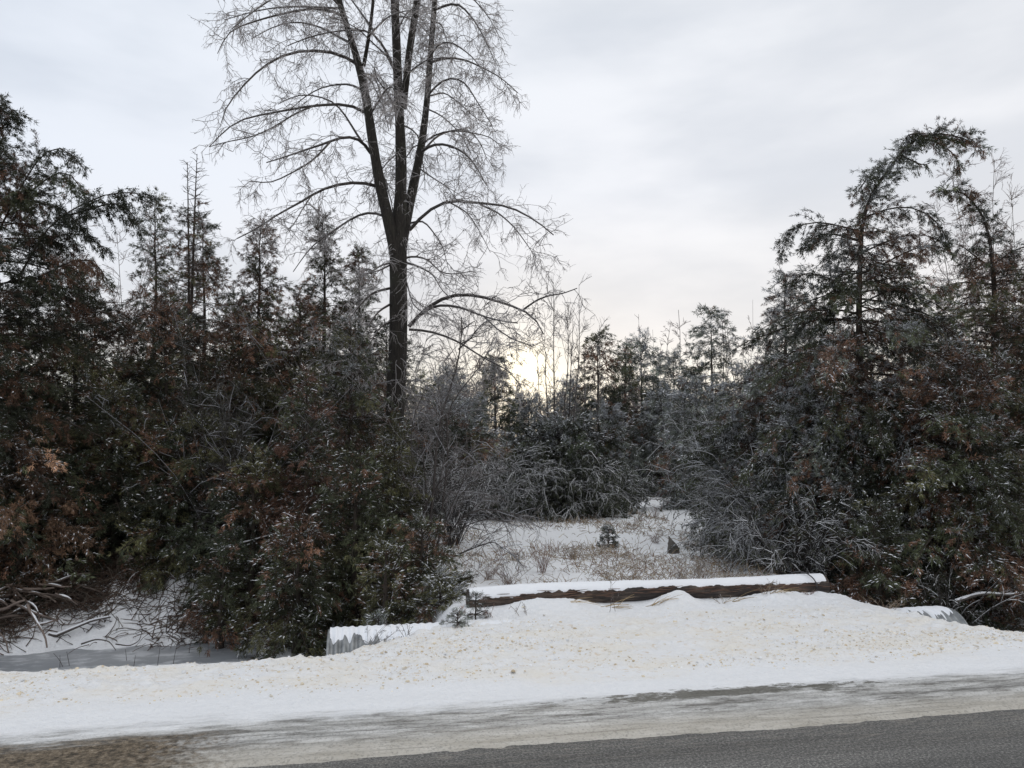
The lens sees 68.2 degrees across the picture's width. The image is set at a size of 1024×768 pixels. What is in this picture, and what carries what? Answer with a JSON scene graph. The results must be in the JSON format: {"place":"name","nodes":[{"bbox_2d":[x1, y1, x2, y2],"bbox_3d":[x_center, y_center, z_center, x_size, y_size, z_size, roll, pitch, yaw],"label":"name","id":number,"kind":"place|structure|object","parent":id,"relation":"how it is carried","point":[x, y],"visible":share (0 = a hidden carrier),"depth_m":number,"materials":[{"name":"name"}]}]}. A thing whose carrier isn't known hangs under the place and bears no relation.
{"place":"outdoors","nodes":[
{"label":"outdoors","id":0,"kind":"place"},
{"bbox_2d":[0,640,256,671],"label":"frozen water","id":1,"kind":"structure","parent":0,"point":[79,658],"depth_m":8.66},
{"bbox_2d":[0,454,1023,767],"bbox_3d":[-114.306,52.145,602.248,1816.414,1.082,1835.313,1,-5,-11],"label":"snow ground","id":2,"kind":"structure","parent":0,"point":[542,700],"depth_m":5.08,"materials":[{"name":"snow"}]},
{"bbox_2d":[0,268,101,489],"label":"cedar tree","id":3,"kind":"object","parent":2,"relation":"on","point":[31,339],"visible":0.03,"depth_m":17.07,"materials":[{"name":"green plant"}]},
{"bbox_2d":[0,572,103,654],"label":"brush pile","id":4,"kind":"object","parent":2,"relation":"on","point":[26,607],"visible":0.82,"depth_m":9.18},
{"bbox_2d":[0,406,107,602],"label":"cedar tree","id":5,"kind":"object","parent":2,"relation":"on","point":[21,517],"visible":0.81,"depth_m":9.62,"materials":[{"name":"green plant"}]},
{"bbox_2d":[6,496,124,572],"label":"cedar tree","id":6,"kind":"object","parent":2,"relation":"on","point":[59,539],"visible":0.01,"depth_m":10.31,"materials":[{"name":"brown plant"}]},
{"bbox_2d":[48,608,111,636],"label":"fallen branch","id":7,"kind":"object","parent":2,"relation":"on","point":[64,631],"visible":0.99,"depth_m":9.23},
{"bbox_2d":[0,92,162,616],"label":"cedar tree","id":8,"kind":"object","parent":2,"relation":"on","point":[21,199],"visible":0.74,"depth_m":10.00,"materials":[{"name":"green plant"}]},
{"bbox_2d":[3,293,162,473],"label":"cedar tree","id":9,"kind":"object","parent":2,"relation":"on","point":[103,355],"visible":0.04,"depth_m":15.38,"materials":[{"name":"green plant"}]},
{"bbox_2d":[0,250,185,555],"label":"cedar tree","id":10,"kind":"object","parent":2,"relation":"on","point":[84,312],"visible":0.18,"depth_m":11.56,"materials":[{"name":"green plant"}]},
{"bbox_2d":[7,372,199,594],"bbox_3d":[-5.662,1.271,10.725,2.532,3.004,2.698,2,-5,-25],"label":"cedar tree","id":11,"kind":"object","parent":2,"relation":"on","point":[125,504],"visible":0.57,"depth_m":10.47,"materials":[{"name":"green plant"}]},
{"bbox_2d":[42,170,186,420],"bbox_3d":[-10.693,-0.842,19.524,4.118,8.036,4.333,-3,-6,32],"label":"bare tree","id":12,"kind":"object","parent":2,"relation":"on","point":[144,253],"visible":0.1,"depth_m":20.20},
{"bbox_2d":[117,553,174,583],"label":"bare shrub","id":13,"kind":"object","parent":2,"relation":"on","point":[129,559],"visible":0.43,"depth_m":10.11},
{"bbox_2d":[111,184,195,454],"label":"cedar tree","id":14,"kind":"object","parent":2,"relation":"on","point":[160,210],"visible":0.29,"depth_m":15.73,"materials":[{"name":"green plant"}]},
{"bbox_2d":[79,294,242,545],"bbox_3d":[-5.612,0.737,12.404,2.548,4.528,2.764,-3,-6,34],"label":"cedar tree","id":15,"kind":"object","parent":2,"relation":"on","point":[166,374],"visible":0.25,"depth_m":12.19,"materials":[{"name":"green plant"}]},
{"bbox_2d":[115,511,210,597],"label":"cedar tree","id":16,"kind":"object","parent":2,"relation":"on","point":[160,556],"visible":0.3,"depth_m":10.24,"materials":[{"name":"green plant"}]},
{"bbox_2d":[121,275,224,447],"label":"cedar tree","id":17,"kind":"object","parent":2,"relation":"on","point":[143,303],"visible":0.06,"depth_m":19.11,"materials":[{"name":"green plant"}]},
{"bbox_2d":[144,152,232,416],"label":"dead conifer","id":18,"kind":"object","parent":2,"relation":"on","point":[189,304],"visible":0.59,"depth_m":15.15,"materials":[{"name":"plant"}]},
{"bbox_2d":[140,205,252,437],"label":"cedar tree","id":19,"kind":"object","parent":2,"relation":"on","point":[198,289],"visible":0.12,"depth_m":16.68,"materials":[{"name":"green plant"}]},
{"bbox_2d":[103,404,293,610],"bbox_3d":[-4.424,1.658,10.717,2.222,2.795,2.552,-2,-5,18],"label":"cedar tree","id":20,"kind":"object","parent":2,"relation":"on","point":[176,495],"visible":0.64,"depth_m":10.27,"materials":[{"name":"green plant"}]},
{"bbox_2d":[87,307,353,572],"bbox_3d":[-3.752,0.791,10.259,3.494,3.519,2.971,0,-5,0],"label":"bare shrub","id":21,"kind":"object","parent":2,"relation":"on","point":[240,446],"visible":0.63,"depth_m":10.14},
{"bbox_2d":[178,542,263,657],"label":"cedar tree","id":22,"kind":"object","parent":2,"relation":"on","point":[218,638],"visible":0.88,"depth_m":9.06,"materials":[{"name":"green plant"}]},
{"bbox_2d":[172,282,292,436],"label":"cedar tree","id":23,"kind":"object","parent":2,"relation":"on","point":[232,291],"visible":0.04,"depth_m":17.99,"materials":[{"name":"green plant"}]},
{"bbox_2d":[167,296,310,545],"bbox_3d":[-4.654,0.713,12.834,2.945,4.454,2.619,0,-5,0],"label":"cedar tree","id":24,"kind":"object","parent":2,"relation":"on","point":[257,389],"visible":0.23,"depth_m":12.64,"materials":[{"name":"green plant"}]},
{"bbox_2d":[178,438,331,648],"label":"cedar tree","id":25,"kind":"object","parent":2,"relation":"on","point":[238,531],"visible":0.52,"depth_m":9.61,"materials":[{"name":"green plant"}]},
{"bbox_2d":[207,208,309,487],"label":"cedar tree","id":26,"kind":"object","parent":2,"relation":"on","point":[256,273],"visible":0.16,"depth_m":14.33,"materials":[{"name":"green plant"}]},
{"bbox_2d":[226,500,354,659],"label":"cedar tree","id":27,"kind":"object","parent":2,"relation":"on","point":[279,592],"visible":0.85,"depth_m":8.57,"materials":[{"name":"green plant"}]},
{"bbox_2d":[243,362,361,601],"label":"cedar tree","id":28,"kind":"object","parent":2,"relation":"on","point":[308,483],"visible":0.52,"depth_m":10.18,"materials":[{"name":"green plant"}]},
{"bbox_2d":[234,286,377,533],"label":"cedar tree","id":29,"kind":"object","parent":2,"relation":"on","point":[298,325],"visible":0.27,"depth_m":13.26,"materials":[{"name":"green plant"}]},
{"bbox_2d":[254,295,376,474],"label":"cedar tree","id":30,"kind":"object","parent":2,"relation":"on","point":[328,308],"depth_m":18.50,"materials":[{"name":"green plant"}]},
{"bbox_2d":[271,207,374,508],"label":"cedar tree","id":31,"kind":"object","parent":2,"relation":"on","point":[316,267],"visible":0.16,"depth_m":14.95,"materials":[{"name":"green plant"}]},
{"bbox_2d":[285,439,417,653],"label":"cedar tree","id":32,"kind":"object","parent":2,"relation":"on","point":[341,496],"visible":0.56,"depth_m":9.15,"materials":[{"name":"green plant"}]},
{"bbox_2d":[290,312,414,555],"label":"cedar tree","id":33,"kind":"object","parent":2,"relation":"on","point":[349,425],"visible":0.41,"depth_m":11.53,"materials":[{"name":"green plant"}]},
{"bbox_2d":[198,282,515,528],"bbox_3d":[-2.542,0.513,13.331,4.228,4.417,5.953,-1,-5,17],"label":"bare shrub","id":34,"kind":"object","parent":2,"relation":"on","point":[365,385],"visible":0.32,"depth_m":13.10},
{"bbox_2d":[310,240,410,529],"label":"cedar tree","id":35,"kind":"object","parent":2,"relation":"on","point":[359,253],"visible":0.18,"depth_m":14.69,"materials":[{"name":"green plant"}]},
{"bbox_2d":[363,607,391,625],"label":"evergreen sapling","id":36,"kind":"object","parent":2,"relation":"on","point":[382,615],"visible":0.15,"depth_m":7.18,"materials":[{"name":"plant"}]},
{"bbox_2d":[357,620,399,644],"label":"dead weed","id":37,"kind":"object","parent":2,"relation":"on","point":[377,635],"visible":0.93,"depth_m":6.21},
{"bbox_2d":[351,522,429,625],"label":"cedar tree","id":38,"kind":"object","parent":2,"relation":"on","point":[393,550],"visible":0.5,"depth_m":8.23,"materials":[{"name":"green plant"}]},
{"bbox_2d":[187,0,597,542],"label":"bare tree","id":39,"kind":"object","parent":2,"relation":"on","point":[399,225],"visible":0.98,"depth_m":12.78,"materials":[{"name":"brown plant"}]},
{"bbox_2d":[347,411,443,612],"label":"cedar tree","id":40,"kind":"object","parent":2,"relation":"on","point":[395,486],"visible":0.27,"depth_m":10.02,"materials":[{"name":"green plant"}]},
{"bbox_2d":[345,317,455,517],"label":"cedar tree","id":41,"kind":"object","parent":2,"relation":"on","point":[409,360],"visible":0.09,"depth_m":19.05,"materials":[{"name":"green plant"}]},
{"bbox_2d":[363,506,479,624],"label":"cedar tree","id":42,"kind":"object","parent":2,"relation":"on","point":[420,560],"visible":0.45,"depth_m":8.79,"materials":[{"name":"green plant"}]},
{"bbox_2d":[326,618,540,655],"bbox_3d":[-0.670,2.470,6.766,1.913,0.650,0.630,1,-5,-11],"label":"culvert pipe","id":43,"kind":"object","parent":2,"relation":"on","point":[343,639],"visible":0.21,"depth_m":6.58,"materials":[{"name":"metal"}]},
{"bbox_2d":[406,561,469,623],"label":"evergreen sapling","id":44,"kind":"object","parent":2,"relation":"on","point":[449,593],"visible":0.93,"depth_m":8.05,"materials":[{"name":"plant"}]},
{"bbox_2d":[415,362,476,454],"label":"conifer","id":45,"kind":"object","parent":2,"relation":"on","point":[460,382],"visible":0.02,"depth_m":25.99,"materials":[{"name":"plant"}]},
{"bbox_2d":[407,336,502,432],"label":"bare tree","id":46,"kind":"object","parent":2,"relation":"on","point":[460,373],"visible":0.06,"depth_m":27.07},
{"bbox_2d":[439,606,470,628],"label":"seedling","id":47,"kind":"object","parent":2,"relation":"on","point":[459,614],"visible":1,"depth_m":6.74,"materials":[{"name":"plant"}]},
{"bbox_2d":[402,409,517,517],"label":"bush","id":48,"kind":"object","parent":2,"relation":"on","point":[462,432],"visible":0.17,"depth_m":18.70,"materials":[{"name":"green plant"}]},
{"bbox_2d":[399,446,521,545],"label":"bare shrub","id":49,"kind":"object","parent":2,"relation":"on","point":[456,515],"visible":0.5,"depth_m":12.25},
{"bbox_2d":[373,292,550,584],"bbox_3d":[-0.561,0.662,10.034,2.538,3.988,1.710,-2,-5,28],"label":"sapling thicket","id":50,"kind":"object","parent":2,"relation":"on","point":[438,435],"visible":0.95,"depth_m":10.05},
{"bbox_2d":[438,339,501,453],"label":"bare tree","id":51,"kind":"object","parent":2,"relation":"on","point":[479,362],"visible":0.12,"depth_m":29.60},
{"bbox_2d":[439,391,510,499],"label":"conifer","id":52,"kind":"object","parent":2,"relation":"on","point":[481,413],"visible":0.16,"depth_m":21.85,"materials":[{"name":"plant"}]},
{"bbox_2d":[461,589,490,619],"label":"seedling","id":53,"kind":"object","parent":2,"relation":"on","point":[475,614],"visible":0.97,"depth_m":7.09,"materials":[{"name":"plant"}]},
{"bbox_2d":[468,557,507,579],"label":"dead weed","id":54,"kind":"object","parent":2,"relation":"on","point":[488,575],"visible":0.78,"depth_m":9.13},
{"bbox_2d":[22,359,969,461],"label":"distant woods","id":55,"kind":"object","parent":2,"relation":"on","point":[727,369],"visible":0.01,"depth_m":59.56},
{"bbox_2d":[468,351,530,474],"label":"conifer","id":56,"kind":"object","parent":2,"relation":"on","point":[495,398],"visible":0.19,"depth_m":23.93,"materials":[{"name":"plant"}]},
{"bbox_2d":[0,541,1010,653],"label":"undergrowth","id":57,"kind":"object","parent":2,"relation":"on","point":[92,596],"visible":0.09,"depth_m":9.58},
{"bbox_2d":[487,560,533,584],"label":"dead weed","id":58,"kind":"object","parent":2,"relation":"on","point":[509,581],"visible":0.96,"depth_m":8.85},
{"bbox_2d":[0,605,1023,706],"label":"snow crumbs","id":59,"kind":"object","parent":2,"relation":"on","point":[513,670],"visible":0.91,"depth_m":5.75,"materials":[{"name":"white snow"}]},
{"bbox_2d":[482,354,542,435],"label":"bare tree","id":60,"kind":"object","parent":2,"relation":"on","point":[521,363],"visible":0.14,"depth_m":32.97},
{"bbox_2d":[426,439,604,518],"bbox_3d":[0.053,2.353,17.647,4.165,2.158,3.956,0,-5,0],"label":"frosted bush","id":61,"kind":"object","parent":2,"relation":"on","point":[510,487],"visible":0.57,"depth_m":16.85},
{"bbox_2d":[490,387,568,462],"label":"conifer","id":62,"kind":"object","parent":2,"relation":"on","point":[526,411],"visible":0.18,"depth_m":24.23,"materials":[{"name":"plant"}]},
{"bbox_2d":[527,539,559,573],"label":"dead weed","id":63,"kind":"object","parent":2,"relation":"on","point":[543,562],"visible":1,"depth_m":9.63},
{"bbox_2d":[526,275,568,426],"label":"bare sapling","id":64,"kind":"object","parent":2,"relation":"on","point":[553,405],"visible":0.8,"depth_m":20.55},
{"bbox_2d":[471,410,640,520],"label":"cedar tree","id":65,"kind":"object","parent":2,"relation":"on","point":[545,433],"visible":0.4,"depth_m":18.26,"materials":[{"name":"green plant"}]},
{"bbox_2d":[532,370,596,443],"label":"conifer","id":66,"kind":"object","parent":2,"relation":"on","point":[561,404],"visible":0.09,"depth_m":26.87,"materials":[{"name":"plant"}]},
{"bbox_2d":[468,438,668,522],"bbox_3d":[1.336,2.620,18.290,5.382,3.118,5.668,0,-5,0],"label":"frosted bush","id":67,"kind":"object","parent":2,"relation":"on","point":[546,512],"visible":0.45,"depth_m":17.15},
{"bbox_2d":[562,540,582,558],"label":"dead weed","id":68,"kind":"object","parent":2,"relation":"on","point":[568,550],"visible":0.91,"depth_m":10.85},
{"bbox_2d":[555,276,593,467],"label":"bare sapling","id":69,"kind":"object","parent":2,"relation":"on","point":[577,372],"visible":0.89,"depth_m":21.43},
{"bbox_2d":[571,317,615,462],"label":"bare sapling","id":70,"kind":"object","parent":2,"relation":"on","point":[601,383],"visible":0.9,"depth_m":22.67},
{"bbox_2d":[402,507,793,620],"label":"dry grass","id":71,"kind":"structure","parent":2,"relation":"on","point":[626,558],"depth_m":10.60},
{"bbox_2d":[565,324,632,477],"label":"conifer","id":72,"kind":"object","parent":2,"relation":"on","point":[595,355],"visible":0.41,"depth_m":23.95,"materials":[{"name":"plant"}]},
{"bbox_2d":[568,396,647,498],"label":"conifer","id":73,"kind":"object","parent":2,"relation":"on","point":[618,413],"visible":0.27,"depth_m":23.17,"materials":[{"name":"plant"}]},
{"bbox_2d":[596,521,620,548],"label":"evergreen sapling","id":74,"kind":"object","parent":2,"relation":"on","point":[606,529],"visible":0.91,"depth_m":12.12,"materials":[{"name":"plant"}]},
{"bbox_2d":[579,454,661,507],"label":"frosted bush","id":75,"kind":"object","parent":2,"relation":"on","point":[650,483],"visible":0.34,"depth_m":19.03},
{"bbox_2d":[603,344,654,487],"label":"conifer","id":76,"kind":"object","parent":2,"relation":"on","point":[624,369],"visible":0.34,"depth_m":26.00,"materials":[{"name":"plant"}]},
{"bbox_2d":[605,327,675,487],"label":"conifer","id":77,"kind":"object","parent":2,"relation":"on","point":[642,349],"visible":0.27,"depth_m":26.98,"materials":[{"name":"plant"}]},
{"bbox_2d":[466,571,830,607],"bbox_3d":[1.519,2.187,8.056,4.026,0.282,0.311,1,-5,-11],"label":"log","id":78,"kind":"object","parent":2,"relation":"on","point":[601,591],"visible":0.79,"depth_m":7.95,"materials":[{"name":"bark"},{"name":"wood"}]},
{"bbox_2d":[618,310,690,454],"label":"bare tree","id":79,"kind":"object","parent":2,"relation":"on","point":[667,343],"visible":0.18,"depth_m":32.99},
{"bbox_2d":[626,382,693,497],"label":"conifer","id":80,"kind":"object","parent":2,"relation":"on","point":[654,408],"visible":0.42,"depth_m":24.76,"materials":[{"name":"plant"}]},
{"bbox_2d":[639,342,706,489],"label":"conifer","id":81,"kind":"object","parent":2,"relation":"on","point":[670,360],"visible":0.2,"depth_m":28.03,"materials":[{"name":"plant"}]},
{"bbox_2d":[667,536,679,553],"bbox_3d":[2.450,2.445,11.433,0.214,0.290,0.166,0,-5,0],"label":"rock","id":82,"kind":"object","parent":2,"relation":"on","point":[671,542],"visible":0.74,"depth_m":11.39,"materials":[{"name":"grey stone"}]},
{"bbox_2d":[570,579,804,608],"bbox_3d":[1.830,2.158,7.705,2.526,0.254,0.208,1,-5,-11],"label":"dry straw","id":83,"kind":"object","parent":2,"relation":"on","point":[654,603],"visible":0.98,"depth_m":7.67,"materials":[{"name":"beige plant"}]},
{"bbox_2d":[653,372,731,509],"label":"conifer","id":84,"kind":"object","parent":2,"relation":"on","point":[707,411],"visible":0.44,"depth_m":19.32,"materials":[{"name":"plant"}]},
{"bbox_2d":[646,302,746,485],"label":"pine tree","id":85,"kind":"object","parent":2,"relation":"on","point":[713,354],"visible":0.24,"depth_m":26.00,"materials":[{"name":"green plant"}]},
{"bbox_2d":[635,392,771,517],"bbox_3d":[4.419,1.436,13.665,3.390,2.861,3.675,4,-6,-40],"label":"bare shrub","id":86,"kind":"object","parent":2,"relation":"on","point":[688,443],"visible":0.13,"depth_m":13.67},
{"bbox_2d":[683,316,776,428],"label":"bare tree","id":87,"kind":"object","parent":2,"relation":"on","point":[719,376],"visible":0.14,"depth_m":30.07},
{"bbox_2d":[671,361,795,543],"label":"cedar tree","id":88,"kind":"object","parent":2,"relation":"on","point":[735,427],"visible":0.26,"depth_m":12.94,"materials":[{"name":"green plant"}]},
{"bbox_2d":[665,478,812,563],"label":"bare shrub","id":89,"kind":"object","parent":2,"relation":"on","point":[692,513],"visible":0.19,"depth_m":10.82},
{"bbox_2d":[706,345,846,501],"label":"cedar tree","id":90,"kind":"object","parent":2,"relation":"on","point":[725,402],"visible":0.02,"depth_m":14.56,"materials":[{"name":"green plant"}]},
{"bbox_2d":[714,258,841,509],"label":"cedar tree","id":91,"kind":"object","parent":2,"relation":"on","point":[783,277],"visible":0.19,"depth_m":12.55,"materials":[{"name":"green plant"}]},
{"bbox_2d":[678,488,891,593],"bbox_3d":[3.695,2.024,9.719,2.503,1.387,3.118,-4,-6,42],"label":"bare shrub","id":92,"kind":"object","parent":2,"relation":"on","point":[811,559],"visible":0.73,"depth_m":9.34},
{"bbox_2d":[637,427,934,574],"bbox_3d":[3.989,1.876,11.006,4.024,2.514,3.793,1,-5,-14],"label":"bare shrub","id":93,"kind":"object","parent":2,"relation":"on","point":[723,528],"visible":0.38,"depth_m":10.24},
{"bbox_2d":[733,366,901,599],"bbox_3d":[4.335,1.457,10.641,2.465,3.465,2.767,0,-5,0],"label":"cedar tree","id":94,"kind":"object","parent":2,"relation":"on","point":[776,462],"visible":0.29,"depth_m":10.37,"materials":[{"name":"green plant"}]},
{"bbox_2d":[770,314,882,455],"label":"cedar tree","id":95,"kind":"object","parent":2,"relation":"on","point":[845,329],"visible":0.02,"depth_m":14.91,"materials":[{"name":"green plant"}]},
{"bbox_2d":[727,115,1015,607],"bbox_3d":[4.895,-0.263,10.645,3.636,7.091,3.457,-3,-6,31],"label":"cedar tree","id":96,"kind":"object","parent":2,"relation":"on","point":[893,336],"visible":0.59,"depth_m":10.44,"materials":[{"name":"green plant"}]},
{"bbox_2d":[828,489,929,607],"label":"cedar tree","id":97,"kind":"object","parent":2,"relation":"on","point":[875,574],"visible":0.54,"depth_m":8.66,"materials":[{"name":"green plant"}]},
{"bbox_2d":[849,306,954,519],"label":"cedar tree","id":98,"kind":"object","parent":2,"relation":"on","point":[879,350],"visible":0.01,"depth_m":17.34,"materials":[{"name":"green plant"}]},
{"bbox_2d":[787,373,1021,627],"bbox_3d":[4.920,1.560,9.897,2.626,3.493,2.606,-1,-5,17],"label":"cedar tree","id":99,"kind":"object","parent":2,"relation":"on","point":[862,474],"visible":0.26,"depth_m":9.53,"materials":[{"name":"green plant"}]},
{"bbox_2d":[819,331,1023,631],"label":"cedar tree","id":100,"kind":"object","parent":2,"relation":"on","point":[1003,557],"visible":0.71,"depth_m":9.06,"materials":[{"name":"green plant"}]},
{"bbox_2d":[864,313,989,521],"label":"cedar tree","id":101,"kind":"object","parent":2,"relation":"on","point":[919,364],"depth_m":13.59,"materials":[{"name":"green plant"}]},
{"bbox_2d":[890,606,967,624],"bbox_3d":[3.719,2.607,7.646,1.643,0.644,0.630,1,-5,-11],"label":"culvert pipe","id":102,"kind":"object","parent":2,"relation":"on","point":[947,614],"visible":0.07,"depth_m":7.70,"materials":[{"name":"metal"}]},
{"bbox_2d":[882,175,1023,591],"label":"cedar tree","id":103,"kind":"object","parent":2,"relation":"on","point":[974,282],"visible":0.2,"depth_m":11.63,"materials":[{"name":"green plant"}]},
{"bbox_2d":[900,559,1023,625],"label":"bare shrub","id":104,"kind":"object","parent":2,"relation":"on","point":[939,595],"visible":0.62,"depth_m":8.29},
{"bbox_2d":[909,147,1023,420],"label":"bare tree","id":105,"kind":"object","parent":2,"relation":"on","point":[966,234],"visible":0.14,"depth_m":15.18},
{"bbox_2d":[939,274,1023,603],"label":"cedar tree","id":106,"kind":"object","parent":2,"relation":"on","point":[1018,393],"visible":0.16,"depth_m":10.46,"materials":[{"name":"green plant"}]},
{"bbox_2d":[954,586,1022,607],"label":"fallen branch","id":107,"kind":"object","parent":2,"relation":"on","point":[976,594],"visible":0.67,"depth_m":8.53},
{"bbox_2d":[0,0,1023,438],"label":"sky","id":108,"kind":"structure","parent":0,"point":[678,140],"materials":[{"name":"white"}]},
{"bbox_2d":[238,709,1023,767],"bbox_3d":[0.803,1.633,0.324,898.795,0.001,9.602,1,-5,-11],"label":"road","id":109,"kind":"structure","parent":0,"point":[992,739],"depth_m":4.00,"materials":[{"name":"asphalt"}]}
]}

